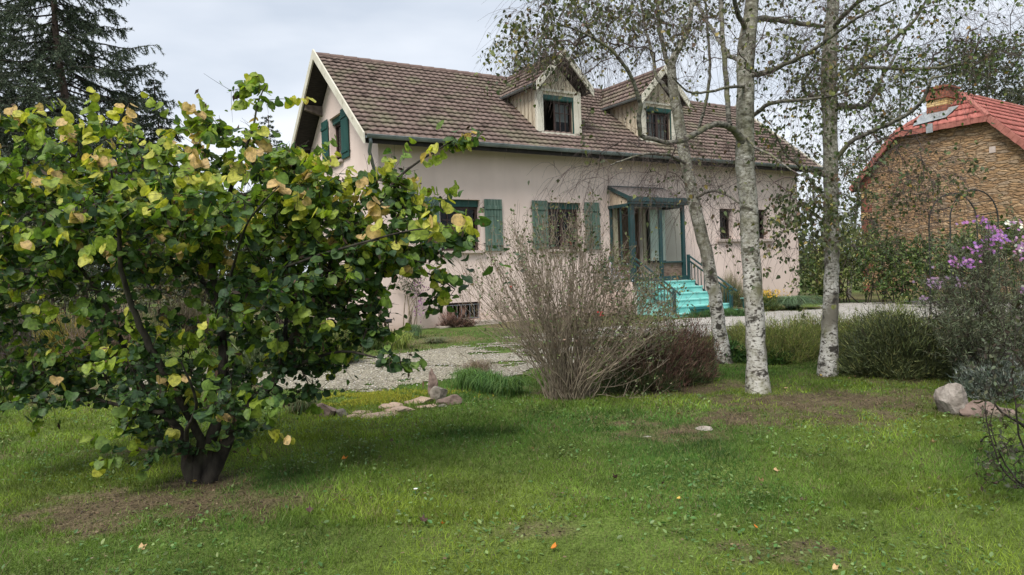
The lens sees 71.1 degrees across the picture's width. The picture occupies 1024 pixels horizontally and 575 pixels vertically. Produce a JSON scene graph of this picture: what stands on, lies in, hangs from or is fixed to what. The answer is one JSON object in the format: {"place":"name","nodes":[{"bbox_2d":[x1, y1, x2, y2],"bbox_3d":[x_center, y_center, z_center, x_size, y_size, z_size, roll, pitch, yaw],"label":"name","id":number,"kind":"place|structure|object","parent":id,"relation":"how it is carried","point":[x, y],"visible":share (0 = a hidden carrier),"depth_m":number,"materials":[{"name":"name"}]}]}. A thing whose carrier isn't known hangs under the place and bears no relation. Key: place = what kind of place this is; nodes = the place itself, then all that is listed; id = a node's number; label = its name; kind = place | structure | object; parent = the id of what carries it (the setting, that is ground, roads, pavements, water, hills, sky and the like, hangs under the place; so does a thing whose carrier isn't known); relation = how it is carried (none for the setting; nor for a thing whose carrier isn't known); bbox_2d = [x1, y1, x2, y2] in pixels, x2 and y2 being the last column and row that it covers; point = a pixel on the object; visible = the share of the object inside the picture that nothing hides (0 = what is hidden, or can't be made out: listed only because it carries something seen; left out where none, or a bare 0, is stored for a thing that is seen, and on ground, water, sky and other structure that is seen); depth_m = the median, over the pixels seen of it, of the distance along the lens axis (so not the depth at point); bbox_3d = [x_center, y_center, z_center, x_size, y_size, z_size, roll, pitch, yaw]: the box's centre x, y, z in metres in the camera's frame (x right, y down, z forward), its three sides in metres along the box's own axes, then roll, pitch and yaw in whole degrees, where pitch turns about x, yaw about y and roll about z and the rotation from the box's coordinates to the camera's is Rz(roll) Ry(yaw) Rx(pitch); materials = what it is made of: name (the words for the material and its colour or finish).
{"place":"outdoors","nodes":[
{"label":"outdoors","id":0,"kind":"place"},
{"bbox_2d":[0,265,1023,574],"bbox_3d":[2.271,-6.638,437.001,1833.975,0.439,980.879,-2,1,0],"label":"lawn","id":1,"kind":"structure","parent":0,"point":[570,527],"depth_m":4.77,"materials":[{"name":"plant"}]},
{"bbox_2d":[0,302,42,363],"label":"perennial clump","id":2,"kind":"object","parent":1,"relation":"on","point":[6,345],"visible":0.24,"depth_m":12.80,"materials":[{"name":"green plant"}]},
{"bbox_2d":[0,215,44,304],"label":"garden shrub","id":3,"kind":"object","parent":1,"relation":"on","point":[27,269],"visible":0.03,"depth_m":19.07,"materials":[{"name":"green plant"}]},
{"bbox_2d":[3,301,74,361],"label":"perennial clump","id":4,"kind":"object","parent":1,"relation":"on","point":[49,322],"depth_m":13.41,"materials":[{"name":"green plant"}]},
{"bbox_2d":[4,276,81,323],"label":"garden shrub","id":5,"kind":"object","parent":1,"relation":"on","point":[23,294],"visible":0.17,"depth_m":14.64,"materials":[{"name":"green plant"}]},
{"bbox_2d":[19,309,81,363],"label":"perennial clump","id":6,"kind":"object","parent":1,"relation":"on","point":[50,334],"visible":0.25,"depth_m":12.36,"materials":[{"name":"green plant"}]},
{"bbox_2d":[0,4,107,306],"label":"spruce tree","id":7,"kind":"object","parent":1,"relation":"on","point":[14,94],"visible":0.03,"depth_m":29.91,"materials":[{"name":"green plant"}]},
{"bbox_2d":[0,225,108,321],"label":"garden shrub","id":8,"kind":"object","parent":1,"relation":"on","point":[58,298],"visible":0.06,"depth_m":19.80,"materials":[{"name":"green plant"}]},
{"bbox_2d":[0,0,208,321],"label":"spruce tree","id":9,"kind":"object","parent":1,"relation":"on","point":[58,50],"visible":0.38,"depth_m":26.37,"materials":[{"name":"green plant"}]},
{"bbox_2d":[57,295,158,356],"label":"perennial clump","id":10,"kind":"object","parent":1,"relation":"on","point":[83,334],"visible":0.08,"depth_m":12.23,"materials":[{"name":"green plant"}]},
{"bbox_2d":[46,230,174,320],"bbox_3d":[-11.460,-0.285,20.302,3.929,3.205,2.896,-2,1,-25],"label":"garden shrub","id":11,"kind":"object","parent":1,"relation":"on","point":[98,271],"visible":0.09,"depth_m":20.29,"materials":[{"name":"green plant"}]},
{"bbox_2d":[101,66,182,310],"bbox_3d":[-16.167,-4.221,31.552,4.232,11.002,4.262,-2,1,0],"label":"spruce tree","id":12,"kind":"object","parent":1,"relation":"on","point":[128,90],"visible":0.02,"depth_m":31.24,"materials":[{"name":"green plant"}]},
{"bbox_2d":[119,308,178,351],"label":"perennial clump","id":13,"kind":"object","parent":1,"relation":"on","point":[153,320],"visible":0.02,"depth_m":13.90,"materials":[{"name":"green plant"}]},
{"bbox_2d":[127,79,216,304],"bbox_3d":[-15.009,-3.902,31.163,3.941,10.300,4.553,-3,1,-35],"label":"spruce tree","id":14,"kind":"object","parent":1,"relation":"on","point":[153,130],"visible":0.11,"depth_m":30.74,"materials":[{"name":"green plant"}]},
{"bbox_2d":[118,242,227,317],"bbox_3d":[-9.342,-0.112,19.558,3.123,2.750,2.454,-2,1,21],"label":"garden shrub","id":15,"kind":"object","parent":1,"relation":"on","point":[142,299],"visible":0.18,"depth_m":19.17,"materials":[{"name":"green plant"}]},
{"bbox_2d":[147,296,216,340],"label":"perennial clump","id":16,"kind":"object","parent":1,"relation":"on","point":[187,313],"visible":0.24,"depth_m":15.68,"materials":[{"name":"green plant"}]},
{"bbox_2d":[158,239,279,316],"bbox_3d":[-8.156,-0.473,20.439,4.157,3.350,2.500,-2,1,-23],"label":"garden shrub","id":17,"kind":"object","parent":1,"relation":"on","point":[228,257],"visible":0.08,"depth_m":20.37,"materials":[{"name":"green plant"}]},
{"bbox_2d":[194,334,243,362],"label":"perennial clump","id":18,"kind":"object","parent":1,"relation":"on","point":[214,350],"visible":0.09,"depth_m":11.47,"materials":[{"name":"green plant"}]},
{"bbox_2d":[217,240,267,291],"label":"woodland tree","id":19,"kind":"object","parent":1,"relation":"on","point":[225,243],"visible":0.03,"depth_m":51.62,"materials":[{"name":"green plant"}]},
{"bbox_2d":[228,336,273,371],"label":"perennial clump","id":20,"kind":"object","parent":1,"relation":"on","point":[254,356],"visible":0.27,"depth_m":10.70,"materials":[{"name":"green plant"}]},
{"bbox_2d":[0,71,510,483],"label":"redbud tree","id":21,"kind":"object","parent":1,"relation":"on","point":[183,221],"visible":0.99,"depth_m":5.07,"materials":[{"name":"green plant"}]},
{"bbox_2d":[228,242,307,324],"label":"garden shrub","id":22,"kind":"object","parent":1,"relation":"on","point":[281,321],"visible":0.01,"depth_m":21.40,"materials":[{"name":"green plant"}]},
{"bbox_2d":[258,115,288,251],"bbox_3d":[-13.058,-4.321,39.919,2.748,10.670,3.253,-2,1,-17],"label":"spruce tree","id":23,"kind":"object","parent":1,"relation":"on","point":[271,128],"visible":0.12,"depth_m":39.83,"materials":[{"name":"green plant"}]},
{"bbox_2d":[284,395,326,414],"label":"grass tuft","id":24,"kind":"object","parent":1,"relation":"on","point":[299,405],"visible":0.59,"depth_m":7.60,"materials":[{"name":"plant"}]},
{"bbox_2d":[317,403,336,416],"bbox_3d":[-1.939,1.291,7.486,0.229,0.177,0.129,-2,1,17],"label":"edging stone","id":25,"kind":"object","parent":1,"relation":"on","point":[328,410],"visible":0.45,"depth_m":7.43,"materials":[{"name":"stone"}]},
{"bbox_2d":[296,330,369,364],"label":"perennial clump","id":26,"kind":"object","parent":1,"relation":"on","point":[341,348],"visible":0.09,"depth_m":11.34,"materials":[{"name":"green plant"}]},
{"bbox_2d":[336,408,347,416],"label":"edging stone","id":27,"kind":"object","parent":1,"relation":"on","point":[340,411],"visible":0.66,"depth_m":7.42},
{"bbox_2d":[334,322,390,350],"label":"perennial clump","id":28,"kind":"object","parent":1,"relation":"on","point":[375,346],"visible":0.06,"depth_m":13.16,"materials":[{"name":"green plant"}]},
{"bbox_2d":[238,387,489,407],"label":"moss","id":29,"kind":"object","parent":1,"relation":"on","point":[371,397],"visible":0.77,"depth_m":8.40,"materials":[{"name":"green plant"}]},
{"bbox_2d":[361,412,397,418],"bbox_3d":[-1.355,1.322,7.384,0.468,0.064,0.196,-2,1,-12],"label":"edging stone","id":30,"kind":"object","parent":1,"relation":"on","point":[376,413],"visible":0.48,"depth_m":7.38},
{"bbox_2d":[378,402,403,408],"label":"edging stone","id":31,"kind":"object","parent":1,"relation":"on","point":[390,404],"visible":0.46,"depth_m":7.78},
{"bbox_2d":[376,331,418,349],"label":"grass tuft","id":32,"kind":"object","parent":1,"relation":"on","point":[402,344],"visible":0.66,"depth_m":13.07,"materials":[{"name":"plant"}]},
{"bbox_2d":[382,406,414,411],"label":"edging stone","id":33,"kind":"object","parent":1,"relation":"on","point":[400,408],"visible":0.53,"depth_m":7.54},
{"bbox_2d":[402,324,424,338],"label":"grass tuft","id":34,"kind":"object","parent":1,"relation":"on","point":[418,328],"visible":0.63,"depth_m":14.92,"materials":[{"name":"plant"}]},
{"bbox_2d":[404,396,433,403],"bbox_3d":[-1.038,1.267,8.038,0.373,0.093,0.165,-2,1,-26],"label":"edging stone","id":35,"kind":"object","parent":1,"relation":"on","point":[422,398],"visible":0.62,"depth_m":8.00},
{"bbox_2d":[428,368,437,396],"bbox_3d":[-0.918,1.132,8.370,0.112,0.394,0.114,-3,1,-35],"label":"edging stone","id":36,"kind":"object","parent":1,"relation":"on","point":[432,381],"visible":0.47,"depth_m":8.34,"materials":[{"name":"stone"}]},
{"bbox_2d":[413,336,452,343],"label":"grass tuft","id":37,"kind":"object","parent":1,"relation":"on","point":[432,339],"visible":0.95,"depth_m":13.93,"materials":[{"name":"plant"}]},
{"bbox_2d":[430,386,447,400],"bbox_3d":[-0.817,1.219,8.119,0.191,0.199,0.148,-2,1,24],"label":"standing stone","id":38,"kind":"object","parent":1,"relation":"on","point":[437,392],"visible":0.68,"depth_m":8.06,"materials":[{"name":"stone"}]},
{"bbox_2d":[436,394,461,404],"bbox_3d":[-0.697,1.246,7.923,0.297,0.130,0.156,-2,1,0],"label":"edging stone","id":39,"kind":"object","parent":1,"relation":"on","point":[456,398],"visible":0.75,"depth_m":7.87,"materials":[{"name":"stone"}]},
{"bbox_2d":[432,304,482,326],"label":"dried plant","id":40,"kind":"object","parent":1,"relation":"on","point":[443,316],"visible":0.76,"depth_m":17.61,"materials":[{"name":"brown plant"}]},
{"bbox_2d":[436,314,479,326],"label":"dried plant","id":41,"kind":"object","parent":1,"relation":"on","point":[450,322],"visible":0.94,"depth_m":17.47,"materials":[{"name":"brown plant"}]},
{"bbox_2d":[444,365,487,389],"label":"grass tuft","id":42,"kind":"object","parent":1,"relation":"on","point":[462,374],"visible":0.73,"depth_m":8.74,"materials":[{"name":"plant"}]},
{"bbox_2d":[450,358,499,373],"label":"grass tuft","id":43,"kind":"object","parent":1,"relation":"on","point":[484,365],"visible":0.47,"depth_m":9.38,"materials":[{"name":"plant"}]},
{"bbox_2d":[464,369,515,392],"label":"grass tuft","id":44,"kind":"object","parent":1,"relation":"on","point":[484,377],"visible":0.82,"depth_m":8.48,"materials":[{"name":"plant"}]},
{"bbox_2d":[485,374,535,396],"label":"grass tuft","id":45,"kind":"object","parent":1,"relation":"on","point":[510,386],"visible":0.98,"depth_m":8.22,"materials":[{"name":"plant"}]},
{"bbox_2d":[0,370,1023,573],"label":"leaf litter","id":46,"kind":"object","parent":1,"relation":"on","point":[459,492],"visible":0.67,"depth_m":5.04,"materials":[{"name":"plant"}]},
{"bbox_2d":[0,376,1023,574],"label":"lawn weeds","id":47,"kind":"object","parent":1,"relation":"on","point":[584,516],"visible":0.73,"depth_m":4.47,"materials":[{"name":"green plant"}]},
{"bbox_2d":[290,49,822,330],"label":"house","id":48,"kind":"structure","parent":1,"relation":"on","point":[360,108],"depth_m":19.74,"materials":[{"name":"paint"}]},
{"bbox_2d":[330,115,343,167],"bbox_3d":[-4.746,-4.023,19.618,0.330,1.336,1.180,-3,1,-31],"label":"window","id":49,"kind":"structure","parent":48,"relation":"in","point":[336,121],"depth_m":20.00,"materials":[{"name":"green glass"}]},
{"bbox_2d":[440,200,484,253],"bbox_3d":[-1.336,-1.532,18.117,1.250,1.356,0.405,-3,1,-31],"label":"window","id":50,"kind":"structure","parent":48,"relation":"in","point":[460,204],"depth_m":18.19,"materials":[{"name":"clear glass"}]},
{"bbox_2d":[435,302,498,327],"bbox_3d":[-1.150,0.732,18.039,1.710,0.720,0.570,-3,1,-31],"label":"basement window","id":51,"kind":"structure","parent":48,"relation":"in","point":[466,303],"depth_m":18.11,"materials":[{"name":"black glass"}]},
{"bbox_2d":[547,203,580,251],"bbox_3d":[1.421,-1.653,19.728,1.220,1.346,0.330,-3,1,-31],"label":"window","id":52,"kind":"structure","parent":48,"relation":"in","point":[572,205],"depth_m":19.82,"materials":[{"name":"black glass"}]},
{"bbox_2d":[617,208,639,273],"bbox_3d":[3.363,-1.300,20.973,0.900,2.040,0.132,-3,1,-31],"label":"front door","id":53,"kind":"structure","parent":48,"relation":"in","point":[624,221],"depth_m":20.95,"materials":[{"name":"wood"}]},
{"bbox_2d":[719,209,731,238],"bbox_3d":[6.771,-2.031,23.033,0.580,0.970,0.168,-3,1,-31],"label":"window","id":54,"kind":"structure","parent":48,"relation":"in","point":[727,224],"depth_m":23.08,"materials":[{"name":"black glass"}]},
{"bbox_2d":[758,210,765,238],"bbox_3d":[7.876,-2.082,23.696,1.320,0.970,0.168,-3,1,-31],"label":"window","id":55,"kind":"structure","parent":48,"relation":"in","point":[762,236],"depth_m":23.99,"materials":[{"name":"black glass"}]},
{"bbox_2d":[438,189,695,400],"bbox_3d":[0.632,0.085,7.894,2.869,2.374,1.836,-2,1,0],"label":"shrub","id":56,"kind":"object","parent":1,"relation":"on","point":[564,383],"visible":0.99,"depth_m":7.74,"materials":[{"name":"brown plant"}]},
{"bbox_2d":[129,300,1021,392],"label":"gravel drive","id":57,"kind":"structure","parent":1,"relation":"on","point":[428,356],"depth_m":11.19,"materials":[{"name":"gravel"}]},
{"bbox_2d":[131,301,1009,391],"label":"pebbles","id":58,"kind":"object","parent":57,"relation":"on","point":[481,358],"visible":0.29,"depth_m":10.92,"materials":[{"name":"stone"}]},
{"bbox_2d":[682,307,767,317],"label":"border plant","id":59,"kind":"object","parent":57,"relation":"on","point":[729,311],"visible":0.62,"depth_m":17.80,"materials":[{"name":"green plant"}]},
{"bbox_2d":[601,255,632,315],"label":"hydrangea bush","id":60,"kind":"object","parent":1,"relation":"on","point":[617,286],"visible":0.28,"depth_m":19.52,"materials":[{"name":"brown plant"}]},
{"bbox_2d":[466,0,789,363],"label":"birch tree","id":61,"kind":"object","parent":1,"relation":"on","point":[717,314],"visible":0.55,"depth_m":10.01,"materials":[{"name":"white plant"}]},
{"bbox_2d":[595,363,688,394],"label":"grass tuft","id":62,"kind":"object","parent":1,"relation":"on","point":[616,389],"visible":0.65,"depth_m":8.10,"materials":[{"name":"plant"}]},
{"bbox_2d":[594,320,700,392],"bbox_3d":[1.586,0.737,8.529,1.400,0.941,1.377,-2,1,0],"label":"heather","id":63,"kind":"object","parent":1,"relation":"on","point":[675,361],"visible":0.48,"depth_m":8.29,"materials":[{"name":"brown plant"}]},
{"bbox_2d":[639,309,726,383],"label":"heather","id":64,"kind":"object","parent":1,"relation":"on","point":[704,352],"visible":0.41,"depth_m":8.77,"materials":[{"name":"brown plant"}]},
{"bbox_2d":[656,357,718,385],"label":"grass tuft","id":65,"kind":"object","parent":1,"relation":"on","point":[695,374],"visible":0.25,"depth_m":8.53,"materials":[{"name":"plant"}]},
{"bbox_2d":[689,306,708,316],"bbox_3d":[4.828,0.618,18.191,0.645,0.244,0.281,-3,1,-31],"label":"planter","id":66,"kind":"object","parent":1,"relation":"on","point":[697,309],"visible":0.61,"depth_m":18.05,"materials":[{"name":"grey plastic"}]},
{"bbox_2d":[696,426,712,430],"bbox_3d":[1.711,1.258,6.376,0.153,0.046,0.111,-2,1,0],"label":"limestone chip","id":67,"kind":"object","parent":1,"relation":"on","point":[704,428],"visible":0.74,"depth_m":6.36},
{"bbox_2d":[472,0,939,393],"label":"birch tree","id":68,"kind":"object","parent":1,"relation":"on","point":[757,379],"visible":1,"depth_m":7.23,"materials":[{"name":"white plant"}]},
{"bbox_2d":[709,335,746,364],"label":"ground cover plant","id":69,"kind":"object","parent":1,"relation":"on","point":[733,347],"visible":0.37,"depth_m":10.14,"materials":[{"name":"green plant"}]},
{"bbox_2d":[719,266,742,306],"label":"tall grass","id":70,"kind":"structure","parent":1,"relation":"on","point":[731,282],"depth_m":21.46,"materials":[{"name":"plant"}]},
{"bbox_2d":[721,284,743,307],"bbox_3d":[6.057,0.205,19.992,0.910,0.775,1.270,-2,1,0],"label":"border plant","id":71,"kind":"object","parent":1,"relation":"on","point":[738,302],"visible":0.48,"depth_m":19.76,"materials":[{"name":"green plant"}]},
{"bbox_2d":[699,318,778,348],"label":"heath plant","id":72,"kind":"object","parent":1,"relation":"on","point":[732,331],"visible":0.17,"depth_m":11.34,"materials":[{"name":"green plant"}]},
{"bbox_2d":[739,286,789,310],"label":"yellow flower plant","id":73,"kind":"object","parent":1,"relation":"on","point":[772,298],"visible":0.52,"depth_m":19.34,"materials":[{"name":"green plant"}]},
{"bbox_2d":[738,349,795,364],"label":"ground cover plant","id":74,"kind":"object","parent":1,"relation":"on","point":[773,360],"visible":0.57,"depth_m":9.91,"materials":[{"name":"green plant"}]},
{"bbox_2d":[729,307,840,362],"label":"heath plant","id":75,"kind":"object","parent":1,"relation":"on","point":[783,336],"visible":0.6,"depth_m":10.12,"materials":[{"name":"green plant"}]},
{"bbox_2d":[766,295,822,309],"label":"fescue clump","id":76,"kind":"object","parent":1,"relation":"on","point":[785,301],"visible":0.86,"depth_m":19.41,"materials":[{"name":"green plant"}]},
{"bbox_2d":[799,229,822,272],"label":"tree","id":77,"kind":"object","parent":1,"relation":"on","point":[808,243],"visible":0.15,"depth_m":69.50,"materials":[{"name":"green plant"}]},
{"bbox_2d":[768,298,856,349],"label":"heath plant","id":78,"kind":"object","parent":1,"relation":"on","point":[816,324],"visible":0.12,"depth_m":11.09,"materials":[{"name":"green plant"}]},
{"bbox_2d":[784,245,849,303],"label":"hedge shrub","id":79,"kind":"object","parent":1,"relation":"on","point":[809,284],"visible":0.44,"depth_m":22.27,"materials":[{"name":"green plant"}]},
{"bbox_2d":[802,216,872,302],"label":"hedge shrub","id":80,"kind":"object","parent":1,"relation":"on","point":[820,275],"visible":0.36,"depth_m":21.80,"materials":[{"name":"green plant"}]},
{"bbox_2d":[800,302,908,354],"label":"heath plant","id":81,"kind":"object","parent":1,"relation":"on","point":[841,328],"visible":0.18,"depth_m":10.49,"materials":[{"name":"green plant"}]},
{"bbox_2d":[822,96,901,191],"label":"poplar tree","id":82,"kind":"object","parent":1,"relation":"on","point":[864,151],"visible":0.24,"depth_m":47.85,"materials":[{"name":"green plant"}]},
{"bbox_2d":[714,0,1023,376],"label":"birch tree","id":83,"kind":"object","parent":1,"relation":"on","point":[828,357],"visible":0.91,"depth_m":8.40,"materials":[{"name":"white plant"}]},
{"bbox_2d":[819,143,921,297],"bbox_3d":[11.903,-2.214,24.509,2.506,5.329,2.809,-2,1,-24],"label":"ash tree","id":84,"kind":"object","parent":1,"relation":"on","point":[864,192],"visible":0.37,"depth_m":24.12,"materials":[{"name":"green plant"}]},
{"bbox_2d":[839,228,918,302],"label":"hedge shrub","id":85,"kind":"object","parent":1,"relation":"on","point":[877,284],"visible":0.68,"depth_m":21.05,"materials":[{"name":"green plant"}]},
{"bbox_2d":[846,293,943,326],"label":"heath plant","id":86,"kind":"object","parent":1,"relation":"on","point":[897,307],"visible":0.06,"depth_m":10.74,"materials":[{"name":"green plant"}]},
{"bbox_2d":[852,34,943,174],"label":"poplar tree","id":87,"kind":"object","parent":1,"relation":"on","point":[892,106],"visible":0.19,"depth_m":43.43,"materials":[{"name":"green plant"}]},
{"bbox_2d":[826,286,974,380],"bbox_3d":[4.729,0.542,8.805,1.924,1.154,1.583,-2,1,0],"label":"juniper bush","id":88,"kind":"object","parent":1,"relation":"on","point":[893,347],"visible":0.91,"depth_m":8.52,"materials":[{"name":"green plant"}]},
{"bbox_2d":[877,228,955,302],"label":"hedge shrub","id":89,"kind":"object","parent":1,"relation":"on","point":[906,274],"visible":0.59,"depth_m":20.32,"materials":[{"name":"green plant"}]},
{"bbox_2d":[849,84,1023,291],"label":"stone house","id":90,"kind":"structure","parent":1,"relation":"on","point":[998,150],"depth_m":26.00,"materials":[{"name":"brown stone"}]},
{"bbox_2d":[911,257,975,376],"bbox_3d":[5.150,0.317,8.587,0.966,1.510,0.661,-2,1,0],"label":"aster plant","id":91,"kind":"object","parent":1,"relation":"on","point":[929,297],"visible":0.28,"depth_m":8.54,"materials":[{"name":"green plant"}]},
{"bbox_2d":[895,223,997,305],"bbox_3d":[12.058,-0.647,19.720,2.542,2.310,2.106,-3,1,-30],"label":"hedge shrub","id":92,"kind":"object","parent":1,"relation":"on","point":[914,287],"visible":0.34,"depth_m":19.64,"materials":[{"name":"green plant"}]},
{"bbox_2d":[933,383,968,415],"bbox_3d":[4.112,1.058,6.684,0.276,0.360,0.298,-2,1,0],"label":"rock","id":93,"kind":"object","parent":1,"relation":"on","point":[951,398],"visible":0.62,"depth_m":6.60,"materials":[{"name":"stone"}]},
{"bbox_2d":[928,189,1000,318],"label":"garden arch","id":94,"kind":"structure","parent":1,"relation":"on","point":[950,230],"depth_m":13.28,"materials":[{"name":"black metal"}]},
{"bbox_2d":[906,210,1023,390],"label":"aster plant","id":95,"kind":"object","parent":1,"relation":"on","point":[965,333],"visible":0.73,"depth_m":7.41,"materials":[{"name":"green plant"}]},
{"bbox_2d":[914,27,1023,105],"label":"oak tree","id":96,"kind":"object","parent":1,"relation":"on","point":[1013,85],"visible":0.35,"depth_m":44.97,"materials":[{"name":"green plant"}]},
{"bbox_2d":[939,209,1023,303],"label":"hedge shrub","id":97,"kind":"object","parent":1,"relation":"on","point":[993,222],"visible":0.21,"depth_m":18.84,"materials":[{"name":"green plant"}]},
{"bbox_2d":[959,400,1004,417],"bbox_3d":[4.285,1.118,6.551,0.372,0.180,0.239,-2,1,23],"label":"rock","id":98,"kind":"object","parent":1,"relation":"on","point":[967,410],"visible":0.52,"depth_m":6.50,"materials":[{"name":"stone"}]},
{"bbox_2d":[945,350,1023,404],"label":"lavender bush","id":99,"kind":"object","parent":1,"relation":"on","point":[978,375],"visible":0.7,"depth_m":7.15,"materials":[{"name":"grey plant"}]},
{"bbox_2d":[965,274,1023,491],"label":"twiggy shrub","id":100,"kind":"object","parent":1,"relation":"on","point":[1003,390],"visible":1,"depth_m":4.32,"materials":[{"name":"brown plant"}]},
{"bbox_2d":[980,195,1023,367],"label":"aster plant","id":101,"kind":"object","parent":1,"relation":"on","point":[1020,247],"visible":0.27,"depth_m":7.83,"materials":[{"name":"green plant"}]},
{"bbox_2d":[993,63,1023,105],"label":"oak tree","id":102,"kind":"object","parent":1,"relation":"on","point":[1012,91],"visible":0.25,"depth_m":51.38,"materials":[{"name":"green plant"}]},
{"bbox_2d":[1001,407,1018,416],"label":"rock","id":103,"kind":"object","parent":1,"relation":"on","point":[1013,412],"visible":0.15,"depth_m":6.47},
{"bbox_2d":[0,0,1023,288],"label":"sky","id":104,"kind":"structure","parent":0,"point":[203,42],"materials":[{"name":"white"}]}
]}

